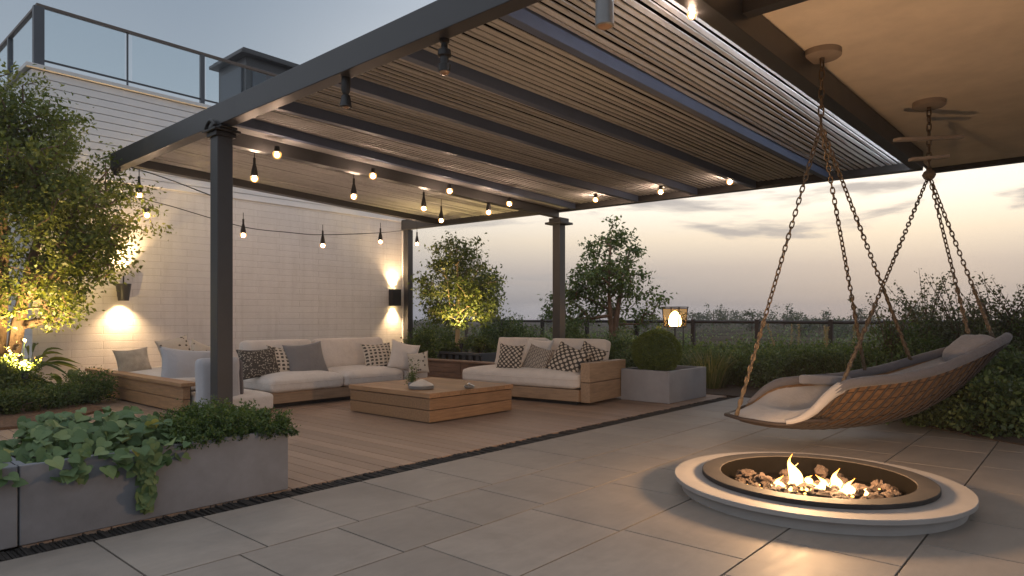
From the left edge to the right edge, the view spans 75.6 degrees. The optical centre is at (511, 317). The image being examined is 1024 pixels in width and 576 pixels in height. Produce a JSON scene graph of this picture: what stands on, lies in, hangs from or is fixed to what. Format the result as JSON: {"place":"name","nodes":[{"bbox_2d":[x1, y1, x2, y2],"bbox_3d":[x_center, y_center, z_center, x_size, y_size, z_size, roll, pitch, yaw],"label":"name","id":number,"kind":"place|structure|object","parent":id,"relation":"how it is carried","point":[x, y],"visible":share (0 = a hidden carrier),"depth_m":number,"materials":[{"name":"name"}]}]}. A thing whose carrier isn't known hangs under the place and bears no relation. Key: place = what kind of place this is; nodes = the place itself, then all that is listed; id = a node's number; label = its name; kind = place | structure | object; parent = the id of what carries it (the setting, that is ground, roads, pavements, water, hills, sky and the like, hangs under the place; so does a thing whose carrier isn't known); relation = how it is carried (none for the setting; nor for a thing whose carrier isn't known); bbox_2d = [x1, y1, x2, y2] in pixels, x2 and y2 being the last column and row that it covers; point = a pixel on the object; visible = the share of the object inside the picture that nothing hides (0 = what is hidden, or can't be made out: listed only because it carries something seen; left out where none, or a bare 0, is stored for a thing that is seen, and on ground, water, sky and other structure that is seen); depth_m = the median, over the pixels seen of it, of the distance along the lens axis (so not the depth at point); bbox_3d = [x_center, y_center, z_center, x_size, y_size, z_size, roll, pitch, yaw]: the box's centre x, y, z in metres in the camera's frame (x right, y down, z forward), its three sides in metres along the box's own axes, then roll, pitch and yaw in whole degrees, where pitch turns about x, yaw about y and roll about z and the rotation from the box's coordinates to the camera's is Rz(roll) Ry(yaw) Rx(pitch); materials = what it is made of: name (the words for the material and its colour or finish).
{"place":"outdoors","nodes":[
{"label":"outdoors","id":0,"kind":"place"},
{"bbox_2d":[0,547,18,552],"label":"deck bed","id":1,"kind":"object","parent":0,"point":[10,549],"depth_m":3.52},
{"bbox_2d":[0,376,726,547],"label":"deck","id":2,"kind":"structure","parent":1,"relation":"on","point":[331,441],"depth_m":6.96,"materials":[{"name":"brown wood"}]},
{"bbox_2d":[0,462,16,549],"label":"planter","id":3,"kind":"object","parent":2,"relation":"on","point":[8,515],"visible":0.96,"depth_m":3.42,"materials":[{"name":"grey concrete"}]},
{"bbox_2d":[0,446,28,486],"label":"ivy plant","id":4,"kind":"object","parent":3,"relation":"in","point":[17,481],"visible":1,"depth_m":3.41,"materials":[{"name":"green plant"}]},
{"bbox_2d":[0,402,103,429],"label":"corner bed","id":5,"kind":"object","parent":2,"relation":"on","point":[8,421],"depth_m":8.16,"materials":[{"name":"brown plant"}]},
{"bbox_2d":[0,347,52,401],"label":"shrub","id":6,"kind":"object","parent":5,"relation":"on","point":[14,378],"visible":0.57,"depth_m":8.99,"materials":[{"name":"green plant"}]},
{"bbox_2d":[0,382,60,414],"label":"shrub","id":7,"kind":"object","parent":5,"relation":"on","point":[11,403],"visible":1,"depth_m":8.13,"materials":[{"name":"green plant"}]},
{"bbox_2d":[20,343,79,374],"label":"fern","id":8,"kind":"object","parent":5,"relation":"on","point":[52,359],"visible":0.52,"depth_m":10.56,"materials":[{"name":"green plant"}]},
{"bbox_2d":[24,378,91,409],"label":"shrub","id":9,"kind":"object","parent":5,"relation":"on","point":[68,394],"visible":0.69,"depth_m":8.64,"materials":[{"name":"green plant"}]},
{"bbox_2d":[46,369,100,389],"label":"broadleaf plant","id":10,"kind":"object","parent":5,"relation":"on","point":[56,377],"visible":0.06,"depth_m":9.94,"materials":[{"name":"green plant"}]},
{"bbox_2d":[0,59,176,385],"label":"tree","id":11,"kind":"object","parent":5,"relation":"on","point":[31,186],"visible":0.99,"depth_m":9.38,"materials":[{"name":"green plant"}]},
{"bbox_2d":[59,365,120,404],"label":"shrub","id":12,"kind":"object","parent":5,"relation":"on","point":[95,389],"visible":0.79,"depth_m":9.19,"materials":[{"name":"green plant"}]},
{"bbox_2d":[11,429,287,545],"bbox_3d":[-2.344,0.988,4.276,0.731,0.426,1.550,0,0,41],"label":"planter","id":13,"kind":"object","parent":2,"relation":"on","point":[252,465],"visible":0.48,"depth_m":3.97,"materials":[{"name":"grey concrete"}]},
{"bbox_2d":[0,405,190,514],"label":"ivy plant","id":14,"kind":"object","parent":13,"relation":"in","point":[59,437],"visible":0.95,"depth_m":3.87,"materials":[{"name":"green plant"}]},
{"bbox_2d":[156,394,300,451],"bbox_3d":[-2.065,0.703,4.598,0.956,0.291,0.968,0,0,41],"label":"herb plant","id":15,"kind":"object","parent":13,"relation":"in","point":[194,423],"visible":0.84,"depth_m":4.43,"materials":[{"name":"green plant"}]},
{"bbox_2d":[85,357,272,410],"bbox_3d":[-4.756,0.841,9.644,4.238,0.718,1.404,0,0,41],"label":"sofa","id":16,"kind":"object","parent":2,"relation":"on","point":[152,387],"visible":0.59,"depth_m":8.39,"materials":[{"name":"brown wood"}]},
{"bbox_2d":[112,347,151,371],"bbox_3d":[-5.851,0.670,10.199,0.236,0.428,0.557,0,0,41],"label":"throw pillow","id":17,"kind":"object","parent":16,"relation":"on","point":[132,360],"visible":0.88,"depth_m":10.12,"materials":[{"name":"beige fabric"}]},
{"bbox_2d":[154,335,190,354],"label":"throw pillow","id":18,"kind":"object","parent":16,"relation":"on","point":[180,343],"visible":0.56,"depth_m":10.88,"materials":[{"name":"fabric"}]},
{"bbox_2d":[159,346,209,377],"bbox_3d":[-4.584,0.700,9.400,0.235,0.618,0.878,0,0,41],"label":"throw pillow","id":19,"kind":"object","parent":16,"relation":"on","point":[177,363],"visible":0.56,"depth_m":9.24,"materials":[{"name":"grey fabric"}]},
{"bbox_2d":[190,338,209,350],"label":"throw pillow","id":20,"kind":"object","parent":16,"relation":"on","point":[196,346],"visible":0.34,"depth_m":10.53,"materials":[{"name":"fabric"}]},
{"bbox_2d":[0,61,404,384],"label":"house","id":21,"kind":"structure","parent":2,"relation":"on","point":[293,285],"depth_m":12.77,"materials":[{"name":"white paint"}]},
{"bbox_2d":[115,276,131,300],"bbox_3d":[-6.862,-0.520,11.646,0.300,0.440,0.250,0,0,41],"label":"wall sconce","id":22,"kind":"object","parent":21,"relation":"attached to","point":[123,294],"depth_m":11.55,"materials":[{"name":"black metal"}]},
{"bbox_2d":[0,3,276,103],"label":"roof railing","id":23,"kind":"object","parent":21,"relation":"on","point":[36,13],"visible":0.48,"depth_m":11.89,"materials":[{"name":"metal"}]},
{"bbox_2d":[209,47,298,101],"bbox_3d":[-6.084,-5.085,15.830,1.650,1.970,1.630,0,0,41],"label":"chimney","id":24,"kind":"object","parent":21,"relation":"on","point":[234,80],"visible":0.34,"depth_m":15.18,"materials":[{"name":"metal"}]},
{"bbox_2d":[389,289,400,305],"bbox_3d":[-2.887,-0.500,16.260,0.178,0.400,0.260,0,0,41],"label":"wall sconce","id":25,"kind":"object","parent":21,"relation":"attached to","point":[394,297],"depth_m":16.18,"materials":[{"name":"black metal"}]},
{"bbox_2d":[239,337,426,407],"bbox_3d":[-2.694,0.759,10.044,1.224,0.882,2.729,0,0,41],"label":"sofa","id":26,"kind":"object","parent":2,"relation":"on","point":[344,358],"visible":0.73,"depth_m":9.47,"materials":[{"name":"beige fabric"}]},
{"bbox_2d":[235,347,279,379],"bbox_3d":[-3.438,0.615,8.979,0.231,0.420,0.565,0,0,41],"label":"throw pillow","id":27,"kind":"object","parent":26,"relation":"on","point":[258,363],"visible":0.9,"depth_m":8.89,"materials":[{"name":"fabric"}]},
{"bbox_2d":[266,345,289,371],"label":"throw pillow","id":28,"kind":"object","parent":26,"relation":"on","point":[282,360],"visible":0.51,"depth_m":9.20,"materials":[{"name":"fabric"}]},
{"bbox_2d":[282,341,328,370],"bbox_3d":[-2.947,0.590,9.450,0.241,0.510,0.620,0,0,41],"label":"throw pillow","id":29,"kind":"object","parent":26,"relation":"on","point":[308,357],"visible":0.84,"depth_m":9.38,"materials":[{"name":"grey fabric"}]},
{"bbox_2d":[360,342,390,366],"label":"throw pillow","id":30,"kind":"object","parent":26,"relation":"on","point":[377,355],"visible":0.86,"depth_m":10.32,"materials":[{"name":"fabric"}]},
{"bbox_2d":[387,339,419,370],"bbox_3d":[-1.695,0.600,10.349,0.548,0.541,0.183,0,0,-19],"label":"throw pillow","id":31,"kind":"object","parent":26,"relation":"on","point":[399,356],"visible":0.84,"depth_m":10.28,"materials":[{"name":"beige fabric"}]},
{"bbox_2d":[407,351,429,374],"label":"throw pillow","id":32,"kind":"object","parent":26,"relation":"on","point":[423,367],"visible":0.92,"depth_m":10.05,"materials":[{"name":"fabric"}]},
{"bbox_2d":[400,325,444,358],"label":"shrub","id":33,"kind":"object","parent":2,"relation":"on","point":[425,336],"visible":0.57,"depth_m":14.19,"materials":[{"name":"green plant"}]},
{"bbox_2d":[349,377,512,422],"bbox_3d":[-1.037,1.028,8.479,1.550,0.345,1.427,0,0,41],"label":"coffee table","id":34,"kind":"object","parent":2,"relation":"on","point":[444,399],"visible":0.9,"depth_m":7.99,"materials":[{"name":"brown wood"}]},
{"bbox_2d":[408,379,433,389],"bbox_3d":[-1.091,0.797,7.950,0.310,0.116,0.310,0,0,41],"label":"covered dish","id":35,"kind":"object","parent":34,"relation":"on","point":[421,384],"visible":1,"depth_m":7.85,"materials":[{"name":"grey ceramic"}]},
{"bbox_2d":[427,358,494,378],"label":"sleeper wall","id":36,"kind":"structure","parent":2,"relation":"on","point":[449,368],"depth_m":13.13,"materials":[{"name":"brown wood"}]},
{"bbox_2d":[111,0,922,407],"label":"pergola","id":37,"kind":"object","parent":2,"relation":"on","point":[551,110],"visible":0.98,"depth_m":7.62,"materials":[{"name":"grey metal"}]},
{"bbox_2d":[119,175,403,234],"bbox_3d":[-3.726,-1.850,12.659,1.145,0.615,7.161,0,0,27],"label":"light cable","id":38,"kind":"object","parent":37,"relation":"hanging from","point":[269,230],"visible":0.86,"depth_m":11.88,"materials":[{"name":"black plastic"}]},
{"bbox_2d":[340,76,351,108],"bbox_3d":[-1.522,-2.057,6.050,0.110,0.286,0.110,0,0,41],"label":"beam spotlight","id":39,"kind":"object","parent":37,"relation":"attached to","point":[345,102],"visible":1,"depth_m":6.02,"materials":[{"name":"black metal"}]},
{"bbox_2d":[437,37,450,75],"bbox_3d":[-0.534,-2.061,5.220,0.110,0.278,0.110,0,0,41],"label":"beam spotlight","id":40,"kind":"object","parent":37,"relation":"attached to","point":[444,56],"visible":1,"depth_m":5.19,"materials":[{"name":"black plastic"}]},
{"bbox_2d":[595,0,613,29],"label":"cylinder downlight","id":41,"kind":"object","parent":37,"relation":"hanging from","point":[604,14],"visible":1,"depth_m":4.17,"materials":[{"name":"grey metal"}]},
{"bbox_2d":[742,0,1023,172],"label":"porch canopy","id":42,"kind":"object","parent":37,"relation":"attached to","point":[894,61],"visible":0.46,"depth_m":6.32,"materials":[{"name":"paint"}]},
{"bbox_2d":[734,44,912,415],"bbox_3d":[3.397,-0.742,6.579,2.331,3.424,0.800,0,0,-24],"label":"hanging chain","id":43,"kind":"object","parent":42,"relation":"hanging from","point":[821,55],"visible":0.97,"depth_m":6.31,"materials":[{"name":"brown metal"}]},
{"bbox_2d":[724,332,1012,429],"bbox_3d":[3.671,0.636,6.755,3.168,0.964,1.092,0,0,-11],"label":"hanging daybed","id":44,"kind":"object","parent":43,"relation":"hanging from","point":[891,391],"visible":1,"depth_m":6.53,"materials":[{"name":"wicker"}]},
{"bbox_2d":[841,97,994,380],"bbox_3d":[4.035,-0.901,6.960,2.448,3.105,0.786,0,0,-23],"label":"hanging chain","id":45,"kind":"object","parent":42,"relation":"hanging from","point":[930,104],"visible":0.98,"depth_m":7.27,"materials":[{"name":"brown metal"}]},
{"bbox_2d":[462,337,625,404],"bbox_3d":[0.460,0.757,10.037,2.220,0.887,1.214,0,0,35],"label":"sofa","id":46,"kind":"object","parent":2,"relation":"on","point":[592,382],"visible":0.67,"depth_m":9.45,"materials":[{"name":"beige fabric"}]},
{"bbox_2d":[496,343,524,367],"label":"throw pillow","id":47,"kind":"object","parent":46,"relation":"on","point":[510,356],"visible":1,"depth_m":9.79,"materials":[{"name":"fabric"}]},
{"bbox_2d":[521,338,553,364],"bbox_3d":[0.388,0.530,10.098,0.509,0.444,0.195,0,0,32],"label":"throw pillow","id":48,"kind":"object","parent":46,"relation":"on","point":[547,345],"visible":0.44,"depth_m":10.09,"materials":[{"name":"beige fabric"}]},
{"bbox_2d":[521,343,554,368],"bbox_3d":[0.373,0.605,9.718,0.523,0.445,0.198,0,0,41],"label":"throw pillow","id":49,"kind":"object","parent":46,"relation":"on","point":[537,357],"visible":0.92,"depth_m":9.65,"materials":[{"name":"fabric"}]},
{"bbox_2d":[546,341,590,371],"bbox_3d":[0.785,0.615,9.417,0.285,0.560,0.679,0,0,-41],"label":"throw pillow","id":50,"kind":"object","parent":46,"relation":"on","point":[566,357],"visible":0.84,"depth_m":9.34,"materials":[{"name":"fabric"}]},
{"bbox_2d":[580,340,607,362],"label":"throw pillow","id":51,"kind":"object","parent":46,"relation":"on","point":[596,354],"visible":0.48,"depth_m":9.54,"materials":[{"name":"fabric"}]},
{"bbox_2d":[621,365,705,403],"bbox_3d":[2.279,0.973,9.870,0.780,0.456,1.182,0,0,41],"label":"planter","id":52,"kind":"object","parent":2,"relation":"on","point":[679,383],"visible":0.83,"depth_m":9.48,"materials":[{"name":"concrete"}]},
{"bbox_2d":[631,329,681,370],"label":"ball shrub","id":53,"kind":"object","parent":52,"relation":"on","point":[658,350],"visible":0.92,"depth_m":9.51,"materials":[{"name":"green plant"}]},
{"bbox_2d":[0,320,985,551],"bbox_3d":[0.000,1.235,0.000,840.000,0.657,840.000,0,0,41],"label":"ground","id":54,"kind":"structure","parent":0,"point":[724,336],"depth_m":61.29,"materials":[{"name":"green plant"}]},
{"bbox_2d":[680,310,716,330],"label":"tree","id":55,"kind":"object","parent":54,"relation":"on","point":[693,315],"visible":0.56,"depth_m":57.92,"materials":[{"name":"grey plant"}]},
{"bbox_2d":[414,316,985,352],"bbox_3d":[21.980,0.597,44.435,72.277,1.903,52.211,0,0,0],"label":"scrub","id":56,"kind":"object","parent":54,"relation":"on","point":[774,337],"visible":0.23,"depth_m":39.73,"materials":[{"name":"green plant"}]},
{"bbox_2d":[699,303,735,331],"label":"tree","id":57,"kind":"object","parent":54,"relation":"on","point":[719,315],"visible":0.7,"depth_m":61.61,"materials":[{"name":"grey plant"}]},
{"bbox_2d":[439,319,1018,351],"bbox_3d":[6.111,0.650,15.270,23.000,1.220,0.080,0,0,41],"label":"field fence","id":58,"kind":"object","parent":54,"relation":"on","point":[757,323],"visible":0.23,"depth_m":16.09,"materials":[{"name":"black metal"}]},
{"bbox_2d":[735,309,775,334],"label":"tree","id":59,"kind":"object","parent":54,"relation":"on","point":[752,326],"visible":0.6,"depth_m":51.89,"materials":[{"name":"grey plant"}]},
{"bbox_2d":[767,303,802,332],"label":"tree","id":60,"kind":"object","parent":54,"relation":"on","point":[788,317],"visible":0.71,"depth_m":55.82,"materials":[{"name":"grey plant"}]},
{"bbox_2d":[788,312,817,336],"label":"tree","id":61,"kind":"object","parent":54,"relation":"on","point":[802,326],"visible":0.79,"depth_m":47.75,"materials":[{"name":"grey plant"}]},
{"bbox_2d":[807,308,838,335],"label":"tree","id":62,"kind":"object","parent":54,"relation":"on","point":[826,313],"visible":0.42,"depth_m":49.80,"materials":[{"name":"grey plant"}]},
{"bbox_2d":[834,316,861,337],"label":"tree","id":63,"kind":"object","parent":54,"relation":"on","point":[842,327],"visible":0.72,"depth_m":44.67,"materials":[{"name":"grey plant"}]},
{"bbox_2d":[846,306,880,330],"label":"tree","id":64,"kind":"object","parent":54,"relation":"on","point":[860,317],"visible":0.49,"depth_m":59.96,"materials":[{"name":"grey plant"}]},
{"bbox_2d":[0,397,1023,575],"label":"patio","id":65,"kind":"structure","parent":0,"point":[614,500],"depth_m":3.80,"materials":[{"name":"tile"}]},
{"bbox_2d":[675,452,978,535],"bbox_3d":[2.056,1.134,4.500,1.840,0.132,1.840,0,0,41],"label":"fire pit","id":66,"kind":"object","parent":65,"relation":"on","point":[926,503],"visible":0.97,"depth_m":4.00,"materials":[{"name":"concrete"}]},
{"bbox_2d":[736,469,756,481],"bbox_3d":[1.706,1.145,4.806,0.148,0.092,0.137,0,0,19],"label":"lava rock","id":67,"kind":"object","parent":66,"relation":"on","point":[746,473],"visible":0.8,"depth_m":4.77,"materials":[{"name":"brown stone"}]},
{"bbox_2d":[753,475,772,487],"bbox_3d":[1.753,1.143,4.604,0.137,0.097,0.080,0,0,9],"label":"lava rock","id":68,"kind":"object","parent":66,"relation":"on","point":[760,479],"visible":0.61,"depth_m":4.58,"materials":[{"name":"brown stone"}]},
{"bbox_2d":[759,482,880,496],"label":"embers","id":69,"kind":"object","parent":66,"relation":"in","point":[810,489],"visible":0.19,"depth_m":4.35},
{"bbox_2d":[787,455,802,485],"bbox_3d":[1.933,1.040,4.498,0.092,0.227,0.103,0,0,41],"label":"flame","id":70,"kind":"object","parent":69,"relation":"on","point":[795,476],"visible":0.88,"depth_m":4.47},
{"bbox_2d":[839,478,868,495],"bbox_3d":[2.206,1.094,4.272,0.187,0.106,0.121,0,0,14],"label":"flame","id":71,"kind":"object","parent":69,"relation":"on","point":[848,488],"visible":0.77,"depth_m":4.26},
{"bbox_2d":[814,464,827,478],"bbox_3d":[2.279,1.138,4.874,0.110,0.098,0.120,-2,10,-2],"label":"lava rock","id":72,"kind":"object","parent":66,"relation":"on","point":[821,471],"visible":0.94,"depth_m":4.84,"materials":[{"name":"brown stone"}]},
{"bbox_2d":[0,0,1023,319],"label":"sky","id":73,"kind":"structure","parent":0,"point":[725,249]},
{"bbox_2d":[678,341,749,388],"bbox_3d":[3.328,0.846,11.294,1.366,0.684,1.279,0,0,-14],"label":"ornamental grass","id":74,"kind":"object","parent":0,"point":[714,378],"depth_m":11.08,"materials":[{"name":"green plant"}]},
{"bbox_2d":[628,366,1023,445],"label":"planting bed","id":75,"kind":"object","parent":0,"point":[731,391],"visible":0.05,"depth_m":10.05,"materials":[{"name":"soil"}]},
{"bbox_2d":[413,315,466,350],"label":"shrub","id":76,"kind":"object","parent":75,"relation":"on","point":[450,337],"visible":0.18,"depth_m":17.10,"materials":[{"name":"green plant"}]},
{"bbox_2d":[433,351,496,361],"bbox_3d":[-1.052,0.975,14.873,1.870,0.450,0.960,0,0,41],"label":"planter","id":77,"kind":"object","parent":75,"relation":"on","point":[479,356],"visible":0.38,"depth_m":14.25,"materials":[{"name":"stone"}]},
{"bbox_2d":[434,339,460,351],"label":"shrub","id":78,"kind":"object","parent":77,"relation":"on","point":[448,346],"visible":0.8,"depth_m":15.10,"materials":[{"name":"green plant"}]},
{"bbox_2d":[407,231,512,351],"bbox_3d":[-1.264,-0.625,15.529,2.277,2.864,2.539,0,0,41],"label":"tree","id":79,"kind":"object","parent":77,"relation":"on","point":[469,288],"visible":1,"depth_m":15.36,"materials":[{"name":"green plant"}]},
{"bbox_2d":[458,333,497,352],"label":"shrub","id":80,"kind":"object","parent":77,"relation":"on","point":[477,345],"visible":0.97,"depth_m":15.17,"materials":[{"name":"green plant"}]},
{"bbox_2d":[464,319,498,352],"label":"shrub","id":81,"kind":"object","parent":75,"relation":"on","point":[481,329],"visible":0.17,"depth_m":16.91,"materials":[{"name":"green plant"}]},
{"bbox_2d":[482,311,530,352],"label":"shrub","id":82,"kind":"object","parent":75,"relation":"on","point":[512,330],"visible":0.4,"depth_m":15.97,"materials":[{"name":"green plant"}]},
{"bbox_2d":[520,323,552,340],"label":"shrub","id":83,"kind":"object","parent":75,"relation":"on","point":[541,335],"visible":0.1,"depth_m":14.98,"materials":[{"name":"green plant"}]},
{"bbox_2d":[565,310,599,338],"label":"shrub","id":84,"kind":"object","parent":75,"relation":"on","point":[571,332],"visible":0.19,"depth_m":15.15,"materials":[{"name":"green plant"}]},
{"bbox_2d":[537,215,676,355],"bbox_3d":[2.270,-0.664,16.536,3.126,3.763,2.526,0,0,-27],"label":"tree","id":85,"kind":"object","parent":75,"relation":"on","point":[598,278],"visible":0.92,"depth_m":16.33,"materials":[{"name":"green plant"}]},
{"bbox_2d":[593,325,639,367],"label":"shrub","id":86,"kind":"object","parent":75,"relation":"on","point":[615,347],"visible":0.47,"depth_m":13.39,"materials":[{"name":"green plant"}]},
{"bbox_2d":[661,307,688,349],"bbox_3d":[3.357,0.486,13.600,0.420,1.428,0.420,0,0,41],"label":"pole lantern","id":87,"kind":"object","parent":75,"relation":"on","point":[674,320],"visible":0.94,"depth_m":13.53,"materials":[{"name":"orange glass"}]},
{"bbox_2d":[713,332,769,354],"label":"shrub","id":88,"kind":"object","parent":75,"relation":"on","point":[728,343],"visible":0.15,"depth_m":12.97,"materials":[{"name":"green plant"}]},
{"bbox_2d":[714,343,785,386],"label":"shrub","id":89,"kind":"object","parent":75,"relation":"on","point":[738,375],"visible":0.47,"depth_m":11.52,"materials":[{"name":"green plant"}]},
{"bbox_2d":[747,335,802,357],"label":"shrub","id":90,"kind":"object","parent":75,"relation":"on","point":[770,340],"visible":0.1,"depth_m":12.56,"materials":[{"name":"green plant"}]},
{"bbox_2d":[739,340,821,389],"bbox_3d":[4.565,0.793,11.166,1.354,0.834,1.611,0,0,41],"label":"shrub","id":91,"kind":"object","parent":75,"relation":"on","point":[772,372],"visible":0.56,"depth_m":11.01,"materials":[{"name":"green plant"}]},
{"bbox_2d":[779,336,844,376],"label":"shrub","id":92,"kind":"object","parent":75,"relation":"on","point":[810,365],"visible":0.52,"depth_m":10.66,"materials":[{"name":"green plant"}]},
{"bbox_2d":[811,340,880,373],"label":"shrub","id":93,"kind":"object","parent":75,"relation":"on","point":[840,354],"visible":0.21,"depth_m":10.54,"materials":[{"name":"green plant"}]},
{"bbox_2d":[814,325,880,373],"bbox_3d":[5.370,0.629,10.685,1.368,1.118,1.286,0,0,-4],"label":"shrub","id":94,"kind":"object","parent":75,"relation":"on","point":[838,368],"depth_m":10.37,"materials":[{"name":"green plant"}]},
{"bbox_2d":[835,288,956,370],"bbox_3d":[5.723,0.382,9.769,1.729,1.655,1.618,0,0,41],"label":"loose bush","id":95,"kind":"object","parent":75,"relation":"on","point":[888,347],"visible":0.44,"depth_m":9.76,"materials":[{"name":"green plant"}]},
{"bbox_2d":[878,268,997,359],"bbox_3d":[6.629,0.201,10.399,1.744,2.016,1.704,0,0,22],"label":"loose bush","id":96,"kind":"object","parent":75,"relation":"on","point":[926,314],"visible":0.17,"depth_m":10.24,"materials":[{"name":"green plant"}]},
{"bbox_2d":[885,389,998,430],"bbox_3d":[4.759,0.889,7.285,1.079,0.652,1.373,0,0,-34],"label":"shrub","id":97,"kind":"object","parent":75,"relation":"on","point":[924,418],"visible":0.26,"depth_m":7.13,"materials":[{"name":"green plant"}]},
{"bbox_2d":[911,274,1020,360],"bbox_3d":[6.720,0.262,9.902,1.692,1.903,1.780,0,0,-36],"label":"loose bush","id":98,"kind":"object","parent":75,"relation":"on","point":[950,318],"visible":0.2,"depth_m":9.91,"materials":[{"name":"green plant"}]},
{"bbox_2d":[922,367,1023,438],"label":"shrub","id":99,"kind":"object","parent":75,"relation":"on","point":[970,421],"visible":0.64,"depth_m":6.66,"materials":[{"name":"green plant"}]},
{"bbox_2d":[938,272,1023,360],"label":"loose bush","id":100,"kind":"object","parent":75,"relation":"on","point":[997,331],"visible":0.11,"depth_m":9.38,"materials":[{"name":"green plant"}]},
{"bbox_2d":[960,371,1023,437],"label":"shrub","id":101,"kind":"object","parent":75,"relation":"on","point":[1011,412],"visible":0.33,"depth_m":6.68,"materials":[{"name":"green plant"}]},
{"bbox_2d":[966,271,1023,361],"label":"loose bush","id":102,"kind":"object","parent":75,"relation":"on","point":[1006,312],"visible":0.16,"depth_m":9.40,"materials":[{"name":"green plant"}]},
{"bbox_2d":[975,336,1023,380],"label":"shrub","id":103,"kind":"object","parent":75,"relation":"on","point":[1016,366],"visible":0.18,"depth_m":7.76,"materials":[{"name":"green plant"}]},
{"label":"patio bed","id":104,"kind":"structure","parent":0,"visible":0},
{"bbox_2d":[0,398,729,561],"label":"drain strip","id":105,"kind":"object","parent":104,"relation":"on","point":[42,547],"visible":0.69,"depth_m":4.50,"materials":[{"name":"black metal"}]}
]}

